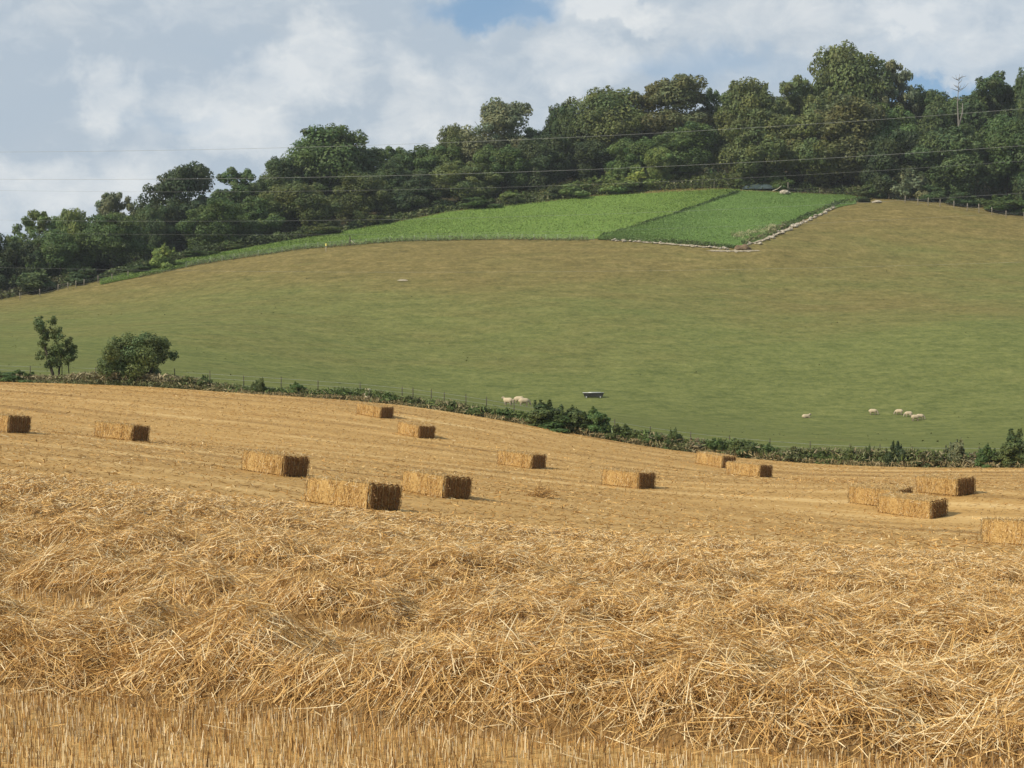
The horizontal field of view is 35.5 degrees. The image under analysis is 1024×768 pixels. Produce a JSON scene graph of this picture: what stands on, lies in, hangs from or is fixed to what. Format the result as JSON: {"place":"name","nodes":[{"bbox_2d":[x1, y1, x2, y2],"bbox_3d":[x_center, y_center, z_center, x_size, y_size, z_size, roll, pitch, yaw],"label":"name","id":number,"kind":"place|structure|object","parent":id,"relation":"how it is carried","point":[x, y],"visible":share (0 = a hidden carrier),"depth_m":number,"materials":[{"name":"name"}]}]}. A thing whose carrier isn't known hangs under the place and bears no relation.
{"place":"outdoors","nodes":[
{"label":"outdoors","id":0,"kind":"place"},
{"bbox_2d":[99,188,739,283],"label":"crop field","id":1,"kind":"structure","parent":0,"point":[541,233],"depth_m":323.88,"materials":[{"name":"foliage"}]},
{"bbox_2d":[0,159,1021,298],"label":"woodland floor","id":2,"kind":"structure","parent":0,"point":[977,194],"depth_m":357.17,"materials":[{"name":"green plant"}]},
{"bbox_2d":[0,240,46,289],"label":"broadleaf tree","id":3,"kind":"object","parent":2,"relation":"on","point":[12,257],"visible":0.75,"depth_m":303.24,"materials":[{"name":"green plant"}]},
{"bbox_2d":[5,209,58,248],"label":"broadleaf tree","id":4,"kind":"object","parent":2,"relation":"on","point":[41,227],"visible":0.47,"depth_m":317.01,"materials":[{"name":"green plant"}]},
{"bbox_2d":[23,229,97,279],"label":"broadleaf tree","id":5,"kind":"object","parent":2,"relation":"on","point":[59,250],"visible":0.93,"depth_m":305.21,"materials":[{"name":"green plant"}]},
{"bbox_2d":[54,207,97,265],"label":"broadleaf tree","id":6,"kind":"object","parent":2,"relation":"on","point":[72,222],"visible":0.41,"depth_m":312.86,"materials":[{"name":"green plant"}]},
{"bbox_2d":[94,192,135,227],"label":"broadleaf tree","id":7,"kind":"object","parent":2,"relation":"on","point":[109,203],"visible":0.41,"depth_m":331.83,"materials":[{"name":"green plant"}]},
{"bbox_2d":[74,211,157,269],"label":"broadleaf tree","id":8,"kind":"object","parent":2,"relation":"on","point":[109,236],"visible":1,"depth_m":306.92,"materials":[{"name":"green plant"}]},
{"bbox_2d":[130,204,175,260],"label":"broadleaf tree","id":9,"kind":"object","parent":2,"relation":"on","point":[150,219],"visible":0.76,"depth_m":327.84,"materials":[{"name":"green plant"}]},
{"bbox_2d":[128,161,225,250],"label":"broadleaf tree","id":10,"kind":"object","parent":2,"relation":"on","point":[175,183],"visible":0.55,"depth_m":336.16,"materials":[{"name":"green plant"}]},
{"bbox_2d":[174,197,250,250],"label":"broadleaf tree","id":11,"kind":"object","parent":2,"relation":"on","point":[214,221],"visible":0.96,"depth_m":319.21,"materials":[{"name":"green plant"}]},
{"bbox_2d":[211,166,274,216],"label":"broadleaf tree","id":12,"kind":"object","parent":2,"relation":"on","point":[241,190],"visible":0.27,"depth_m":350.10,"materials":[{"name":"green plant"}]},
{"bbox_2d":[234,196,286,240],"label":"broadleaf tree","id":13,"kind":"object","parent":2,"relation":"on","point":[256,209],"visible":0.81,"depth_m":328.55,"materials":[{"name":"green plant"}]},
{"bbox_2d":[255,156,311,192],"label":"broadleaf tree","id":14,"kind":"object","parent":2,"relation":"on","point":[281,171],"visible":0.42,"depth_m":354.31,"materials":[{"name":"green plant"}]},
{"bbox_2d":[258,180,341,234],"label":"broadleaf tree","id":15,"kind":"object","parent":2,"relation":"on","point":[302,204],"visible":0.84,"depth_m":331.88,"materials":[{"name":"green plant"}]},
{"bbox_2d":[297,221,342,234],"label":"shrub","id":16,"kind":"object","parent":2,"relation":"on","point":[321,228],"visible":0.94,"depth_m":327.19,"materials":[{"name":"green plant"}]},
{"bbox_2d":[280,123,382,217],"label":"broadleaf tree","id":17,"kind":"object","parent":2,"relation":"on","point":[317,158],"visible":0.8,"depth_m":359.73,"materials":[{"name":"green plant"}]},
{"bbox_2d":[334,144,384,186],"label":"broadleaf tree","id":18,"kind":"object","parent":2,"relation":"on","point":[370,155],"visible":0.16,"depth_m":369.06,"materials":[{"name":"green plant"}]},
{"bbox_2d":[329,172,401,222],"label":"broadleaf tree","id":19,"kind":"object","parent":2,"relation":"on","point":[369,194],"visible":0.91,"depth_m":345.08,"materials":[{"name":"green plant"}]},
{"bbox_2d":[374,161,413,210],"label":"broadleaf tree","id":20,"kind":"object","parent":2,"relation":"on","point":[387,171],"visible":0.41,"depth_m":356.62,"materials":[{"name":"green plant"}]},
{"bbox_2d":[364,145,430,178],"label":"broadleaf tree","id":21,"kind":"object","parent":2,"relation":"on","point":[399,155],"visible":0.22,"depth_m":373.02,"materials":[{"name":"green plant"}]},
{"bbox_2d":[388,170,457,213],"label":"evergreen tree","id":22,"kind":"object","parent":2,"relation":"on","point":[422,193],"visible":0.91,"depth_m":349.65,"materials":[{"name":"green plant"}]},
{"bbox_2d":[409,144,463,182],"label":"broadleaf tree","id":23,"kind":"object","parent":2,"relation":"on","point":[428,157],"visible":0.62,"depth_m":373.76,"materials":[{"name":"green plant"}]},
{"bbox_2d":[436,123,474,178],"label":"broadleaf tree","id":24,"kind":"object","parent":2,"relation":"on","point":[449,133],"visible":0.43,"depth_m":376.81,"materials":[{"name":"green plant"}]},
{"bbox_2d":[427,160,503,202],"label":"broadleaf tree","id":25,"kind":"object","parent":2,"relation":"on","point":[462,181],"visible":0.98,"depth_m":353.89,"materials":[{"name":"green plant"}]},
{"bbox_2d":[458,195,503,208],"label":"shrub","id":26,"kind":"object","parent":2,"relation":"on","point":[476,200],"visible":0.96,"depth_m":348.53,"materials":[{"name":"green plant"}]},
{"bbox_2d":[458,96,532,163],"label":"broadleaf tree","id":27,"kind":"object","parent":2,"relation":"on","point":[499,115],"visible":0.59,"depth_m":377.46,"materials":[{"name":"green plant"}]},
{"bbox_2d":[473,144,534,197],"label":"broadleaf tree","id":28,"kind":"object","parent":2,"relation":"on","point":[511,160],"visible":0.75,"depth_m":360.72,"materials":[{"name":"green plant"}]},
{"bbox_2d":[0,176,1017,299],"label":"bramble undergrowth","id":29,"kind":"object","parent":2,"relation":"on","point":[298,232],"visible":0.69,"depth_m":338.45,"materials":[{"name":"plant"}]},
{"bbox_2d":[508,133,570,194],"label":"broadleaf tree","id":30,"kind":"object","parent":2,"relation":"on","point":[544,155],"visible":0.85,"depth_m":362.51,"materials":[{"name":"green plant"}]},
{"bbox_2d":[542,102,581,159],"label":"broadleaf tree","id":31,"kind":"object","parent":2,"relation":"on","point":[554,125],"visible":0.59,"depth_m":382.82,"materials":[{"name":"green plant"}]},
{"bbox_2d":[559,180,591,197],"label":"shrub","id":32,"kind":"object","parent":2,"relation":"on","point":[573,189],"visible":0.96,"depth_m":353.86,"materials":[{"name":"green plant"}]},
{"bbox_2d":[558,139,614,184],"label":"broadleaf tree","id":33,"kind":"object","parent":2,"relation":"on","point":[579,159],"visible":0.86,"depth_m":364.66,"materials":[{"name":"green plant"}]},
{"bbox_2d":[559,85,659,172],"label":"broadleaf tree","id":34,"kind":"object","parent":2,"relation":"on","point":[602,116],"visible":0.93,"depth_m":378.40,"materials":[{"name":"green plant"}]},
{"bbox_2d":[587,171,638,193],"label":"shrub","id":35,"kind":"object","parent":2,"relation":"on","point":[608,181],"visible":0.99,"depth_m":354.85,"materials":[{"name":"green plant"}]},
{"bbox_2d":[621,168,655,189],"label":"shrub","id":36,"kind":"object","parent":2,"relation":"on","point":[639,176],"visible":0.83,"depth_m":356.14,"materials":[{"name":"green plant"}]},
{"bbox_2d":[601,136,676,176],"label":"broadleaf tree","id":37,"kind":"object","parent":2,"relation":"on","point":[628,151],"visible":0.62,"depth_m":360.37,"materials":[{"name":"green plant"}]},
{"bbox_2d":[627,146,678,187],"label":"broadleaf tree","id":38,"kind":"object","parent":2,"relation":"on","point":[659,156],"visible":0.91,"depth_m":357.39,"materials":[{"name":"green plant"}]},
{"bbox_2d":[623,73,718,143],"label":"broadleaf tree","id":39,"kind":"object","parent":2,"relation":"on","point":[665,93],"visible":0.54,"depth_m":381.23,"materials":[{"name":"green plant"}]},
{"bbox_2d":[640,121,721,181],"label":"broadleaf tree","id":40,"kind":"object","parent":2,"relation":"on","point":[692,152],"visible":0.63,"depth_m":361.12,"materials":[{"name":"green plant"}]},
{"bbox_2d":[699,87,721,113],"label":"broadleaf tree","id":41,"kind":"object","parent":2,"relation":"on","point":[710,96],"visible":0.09,"depth_m":390.42,"materials":[{"name":"green plant"}]},
{"bbox_2d":[713,76,791,146],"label":"broadleaf tree","id":42,"kind":"object","parent":2,"relation":"on","point":[752,94],"visible":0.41,"depth_m":374.35,"materials":[{"name":"green plant"}]},
{"bbox_2d":[714,106,800,183],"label":"broadleaf tree","id":43,"kind":"object","parent":2,"relation":"on","point":[760,144],"visible":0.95,"depth_m":358.04,"materials":[{"name":"green plant"}]},
{"bbox_2d":[769,74,828,118],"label":"broadleaf tree","id":44,"kind":"object","parent":2,"relation":"on","point":[793,102],"visible":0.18,"depth_m":381.32,"materials":[{"name":"green plant"}]},
{"bbox_2d":[776,110,842,189],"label":"broadleaf tree","id":45,"kind":"object","parent":2,"relation":"on","point":[796,154],"visible":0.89,"depth_m":355.64,"materials":[{"name":"green plant"}]},
{"bbox_2d":[784,94,897,190],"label":"broadleaf tree","id":46,"kind":"object","parent":2,"relation":"on","point":[843,130],"visible":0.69,"depth_m":355.84,"materials":[{"name":"green plant"}]},
{"bbox_2d":[800,39,905,116],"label":"broadleaf tree","id":47,"kind":"object","parent":2,"relation":"on","point":[845,70],"visible":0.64,"depth_m":380.93,"materials":[{"name":"green plant"}]},
{"bbox_2d":[858,102,921,148],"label":"broadleaf tree","id":48,"kind":"object","parent":2,"relation":"on","point":[891,125],"visible":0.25,"depth_m":362.90,"materials":[{"name":"green plant"}]},
{"bbox_2d":[856,128,930,194],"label":"broadleaf tree","id":49,"kind":"object","parent":2,"relation":"on","point":[883,161],"visible":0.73,"depth_m":347.22,"materials":[{"name":"green plant"}]},
{"bbox_2d":[874,59,923,126],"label":"broadleaf tree","id":50,"kind":"object","parent":2,"relation":"on","point":[899,80],"visible":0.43,"depth_m":385.59,"materials":[{"name":"green plant"}]},
{"bbox_2d":[886,166,929,199],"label":"shrub","id":51,"kind":"object","parent":2,"relation":"on","point":[906,185],"visible":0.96,"depth_m":340.89,"materials":[{"name":"green plant"}]},
{"bbox_2d":[904,84,950,137],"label":"broadleaf tree","id":52,"kind":"object","parent":2,"relation":"on","point":[929,105],"visible":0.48,"depth_m":385.85,"materials":[{"name":"green plant"}]},
{"bbox_2d":[910,183,949,201],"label":"shrub","id":53,"kind":"object","parent":2,"relation":"on","point":[934,191],"visible":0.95,"depth_m":338.41,"materials":[{"name":"green plant"}]},
{"bbox_2d":[904,123,1006,195],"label":"broadleaf tree","id":54,"kind":"object","parent":2,"relation":"on","point":[950,176],"visible":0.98,"depth_m":341.30,"materials":[{"name":"green plant"}]},
{"bbox_2d":[944,70,1023,147],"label":"broadleaf tree","id":55,"kind":"object","parent":2,"relation":"on","point":[994,84],"visible":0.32,"depth_m":376.15,"materials":[{"name":"green plant"}]},
{"bbox_2d":[966,114,1023,200],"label":"broadleaf tree","id":56,"kind":"object","parent":2,"relation":"on","point":[1004,133],"visible":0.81,"depth_m":340.92,"materials":[{"name":"green plant"}]},
{"bbox_2d":[983,86,1014,125],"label":"broadleaf tree","id":57,"kind":"object","parent":2,"relation":"on","point":[1004,103],"visible":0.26,"depth_m":382.19,"materials":[{"name":"green plant"}]},
{"bbox_2d":[1011,67,1023,122],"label":"broadleaf tree","id":58,"kind":"object","parent":2,"relation":"on","point":[1018,85],"visible":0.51,"depth_m":376.50,"materials":[{"name":"green plant"}]},
{"bbox_2d":[1011,140,1023,199],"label":"broadleaf tree","id":59,"kind":"object","parent":2,"relation":"on","point":[1019,155],"visible":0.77,"depth_m":337.46,"materials":[{"name":"green plant"}]},
{"bbox_2d":[0,188,1023,467],"bbox_3d":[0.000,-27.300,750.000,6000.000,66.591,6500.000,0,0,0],"label":"pasture","id":60,"kind":"structure","parent":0,"point":[554,320],"depth_m":238.00,"materials":[{"name":"green plant"}]},
{"bbox_2d":[9,268,57,292],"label":"shrub","id":61,"kind":"object","parent":60,"relation":"on","point":[30,282],"visible":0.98,"depth_m":289.98,"materials":[{"name":"green plant"}]},
{"bbox_2d":[33,315,77,375],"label":"hawthorn tree","id":62,"kind":"object","parent":60,"relation":"on","point":[63,355],"visible":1,"depth_m":118.71,"materials":[{"name":"green plant"}]},
{"bbox_2d":[66,266,101,283],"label":"shrub","id":63,"kind":"object","parent":60,"relation":"on","point":[82,274],"visible":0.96,"depth_m":295.39,"materials":[{"name":"green plant"}]},
{"bbox_2d":[96,331,178,385],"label":"round bush","id":64,"kind":"object","parent":60,"relation":"on","point":[115,351],"visible":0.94,"depth_m":116.01,"materials":[{"name":"green plant"}]},
{"bbox_2d":[149,243,175,269],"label":"shrub","id":65,"kind":"object","parent":60,"relation":"on","point":[160,258],"visible":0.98,"depth_m":300.33,"materials":[{"name":"green plant"}]},
{"bbox_2d":[140,235,588,276],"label":"field margin weeds","id":66,"kind":"object","parent":60,"relation":"on","point":[408,239],"visible":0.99,"depth_m":301.20,"materials":[{"name":"plant"}]},
{"bbox_2d":[1,370,1014,467],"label":"hedge weeds","id":67,"kind":"object","parent":60,"relation":"on","point":[160,378],"visible":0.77,"depth_m":112.70,"materials":[{"name":"plant"}]},
{"bbox_2d":[19,366,999,448],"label":"post and wire fence","id":68,"kind":"object","parent":60,"relation":"on","point":[95,368],"visible":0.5,"depth_m":113.39,"materials":[{"name":"brown wood"}]},
{"bbox_2d":[0,377,1023,467],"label":"field edge grass","id":69,"kind":"structure","parent":60,"relation":"on","point":[514,420],"depth_m":109.94,"materials":[{"name":"plant"}]},
{"bbox_2d":[524,399,569,426],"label":"hedge bush","id":70,"kind":"object","parent":60,"relation":"on","point":[539,412],"visible":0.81,"depth_m":108.83,"materials":[{"name":"green plant"}]},
{"bbox_2d":[537,412,579,432],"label":"hedge bush","id":71,"kind":"object","parent":60,"relation":"on","point":[553,426],"visible":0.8,"depth_m":108.19,"materials":[{"name":"green plant"}]},
{"bbox_2d":[552,405,592,431],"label":"hedge bush","id":72,"kind":"object","parent":60,"relation":"on","point":[573,412],"visible":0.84,"depth_m":108.69,"materials":[{"name":"green plant"}]},
{"bbox_2d":[581,406,610,437],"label":"hedge bush","id":73,"kind":"object","parent":60,"relation":"on","point":[595,416],"visible":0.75,"depth_m":108.77,"materials":[{"name":"green plant"}]},
{"bbox_2d":[759,171,794,189],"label":"shrub","id":74,"kind":"object","parent":60,"relation":"on","point":[776,181],"visible":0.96,"depth_m":355.92,"materials":[{"name":"green plant"}]},
{"bbox_2d":[639,430,1022,467],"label":"hedge weeds","id":75,"kind":"object","parent":60,"relation":"on","point":[859,451],"visible":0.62,"depth_m":103.77,"materials":[{"name":"plant"}]},
{"bbox_2d":[882,440,906,466],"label":"hedge bush","id":76,"kind":"object","parent":60,"relation":"on","point":[898,450],"visible":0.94,"depth_m":101.88,"materials":[{"name":"green plant"}]},
{"bbox_2d":[943,438,967,466],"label":"hedge bush","id":77,"kind":"object","parent":60,"relation":"on","point":[956,449],"visible":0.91,"depth_m":100.12,"materials":[{"name":"green plant"}]},
{"bbox_2d":[944,190,980,206],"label":"shrub","id":78,"kind":"object","parent":60,"relation":"on","point":[959,198],"visible":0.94,"depth_m":332.69,"materials":[{"name":"green plant"}]},
{"bbox_2d":[974,194,1022,210],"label":"shrub","id":79,"kind":"object","parent":60,"relation":"on","point":[1005,202],"visible":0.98,"depth_m":327.41,"materials":[{"name":"green plant"}]},
{"bbox_2d":[998,428,1023,467],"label":"hedge bush","id":80,"kind":"object","parent":60,"relation":"on","point":[1013,444],"visible":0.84,"depth_m":98.09,"materials":[{"name":"green plant"}]},
{"bbox_2d":[0,382,1023,767],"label":"stubble field","id":81,"kind":"structure","parent":0,"point":[358,432],"depth_m":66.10,"materials":[{"name":"beige plant"}]},
{"bbox_2d":[0,412,32,432],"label":"straw bale","id":82,"kind":"object","parent":81,"relation":"on","point":[15,423],"visible":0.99,"depth_m":67.62},
{"bbox_2d":[93,420,150,441],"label":"straw bale","id":83,"kind":"object","parent":81,"relation":"on","point":[123,431],"visible":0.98,"depth_m":71.18},
{"bbox_2d":[241,449,310,476],"bbox_3d":[-8.187,2.704,55.312,2.329,0.901,1.474,5,-1,40],"label":"straw bale","id":84,"kind":"object","parent":81,"relation":"on","point":[277,463],"visible":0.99,"depth_m":54.74},
{"bbox_2d":[303,473,403,510],"bbox_3d":[-4.325,2.957,43.557,2.740,0.903,1.484,3,-4,41],"label":"straw bale","id":85,"kind":"object","parent":81,"relation":"on","point":[353,492],"visible":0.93,"depth_m":42.93},
{"bbox_2d":[356,401,394,417],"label":"straw bale","id":86,"kind":"object","parent":81,"relation":"on","point":[371,409],"visible":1,"depth_m":101.00},
{"bbox_2d":[397,420,435,437],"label":"straw bale","id":87,"kind":"object","parent":81,"relation":"on","point":[419,429],"visible":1,"depth_m":92.05},
{"bbox_2d":[399,468,472,498],"bbox_3d":[-2.487,3.260,52.585,1.484,0.903,2.327,6,-1,-44],"label":"straw bale","id":88,"kind":"object","parent":81,"relation":"on","point":[438,484],"visible":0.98,"depth_m":51.99},
{"bbox_2d":[0,466,1023,767],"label":"loose straw","id":89,"kind":"object","parent":81,"relation":"on","point":[968,602],"visible":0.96,"depth_m":11.77,"materials":[{"name":"beige plant"}]},
{"bbox_2d":[496,448,546,468],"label":"straw bale","id":90,"kind":"object","parent":81,"relation":"on","point":[524,459],"visible":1,"depth_m":78.74},
{"bbox_2d":[600,467,656,488],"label":"straw bale","id":91,"kind":"object","parent":81,"relation":"on","point":[631,478],"visible":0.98,"depth_m":70.83},
{"bbox_2d":[695,451,736,467],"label":"straw bale","id":92,"kind":"object","parent":81,"relation":"on","point":[714,459],"visible":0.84,"depth_m":95.88},
{"bbox_2d":[724,461,772,476],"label":"straw bale","id":93,"kind":"object","parent":81,"relation":"on","point":[752,469],"visible":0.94,"depth_m":89.42},
{"bbox_2d":[847,481,913,505],"bbox_3d":[14.971,4.477,65.073,2.459,0.901,1.474,3,7,45],"label":"straw bale","id":94,"kind":"object","parent":81,"relation":"on","point":[864,492],"visible":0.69,"depth_m":64.87},
{"bbox_2d":[876,490,948,518],"bbox_3d":[15.663,4.717,62.579,1.484,0.903,2.585,-5,7,-44],"label":"straw bale","id":95,"kind":"object","parent":81,"relation":"on","point":[904,503],"visible":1,"depth_m":62.08},
{"bbox_2d":[915,472,976,495],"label":"straw bale","id":96,"kind":"object","parent":81,"relation":"on","point":[952,484],"visible":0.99,"depth_m":66.29},
{"bbox_2d":[979,515,1023,545],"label":"straw bale","id":97,"kind":"object","parent":81,"relation":"on","point":[1006,530],"visible":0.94,"depth_m":45.49},
{"bbox_2d":[0,0,1023,247],"label":"sky","id":98,"kind":"structure","parent":0,"point":[110,81],"materials":[{"name":"white"}]},
{"bbox_2d":[499,170,753,205],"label":"scrubby bank","id":99,"kind":"structure","parent":0,"point":[538,193],"depth_m":357.50,"materials":[{"name":"foliage"}]},
{"bbox_2d":[598,189,855,245],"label":"crop field","id":100,"kind":"structure","parent":0,"point":[741,219],"depth_m":315.00,"materials":[{"name":"green leaves"}]},
{"bbox_2d":[604,236,735,248],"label":"field margin weeds","id":101,"kind":"object","parent":100,"relation":"on","point":[692,242],"visible":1,"depth_m":290.86,"materials":[{"name":"plant"}]},
{"bbox_2d":[741,196,864,243],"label":"field margin weeds","id":102,"kind":"object","parent":100,"relation":"on","point":[800,218],"visible":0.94,"depth_m":311.82,"materials":[{"name":"plant"}]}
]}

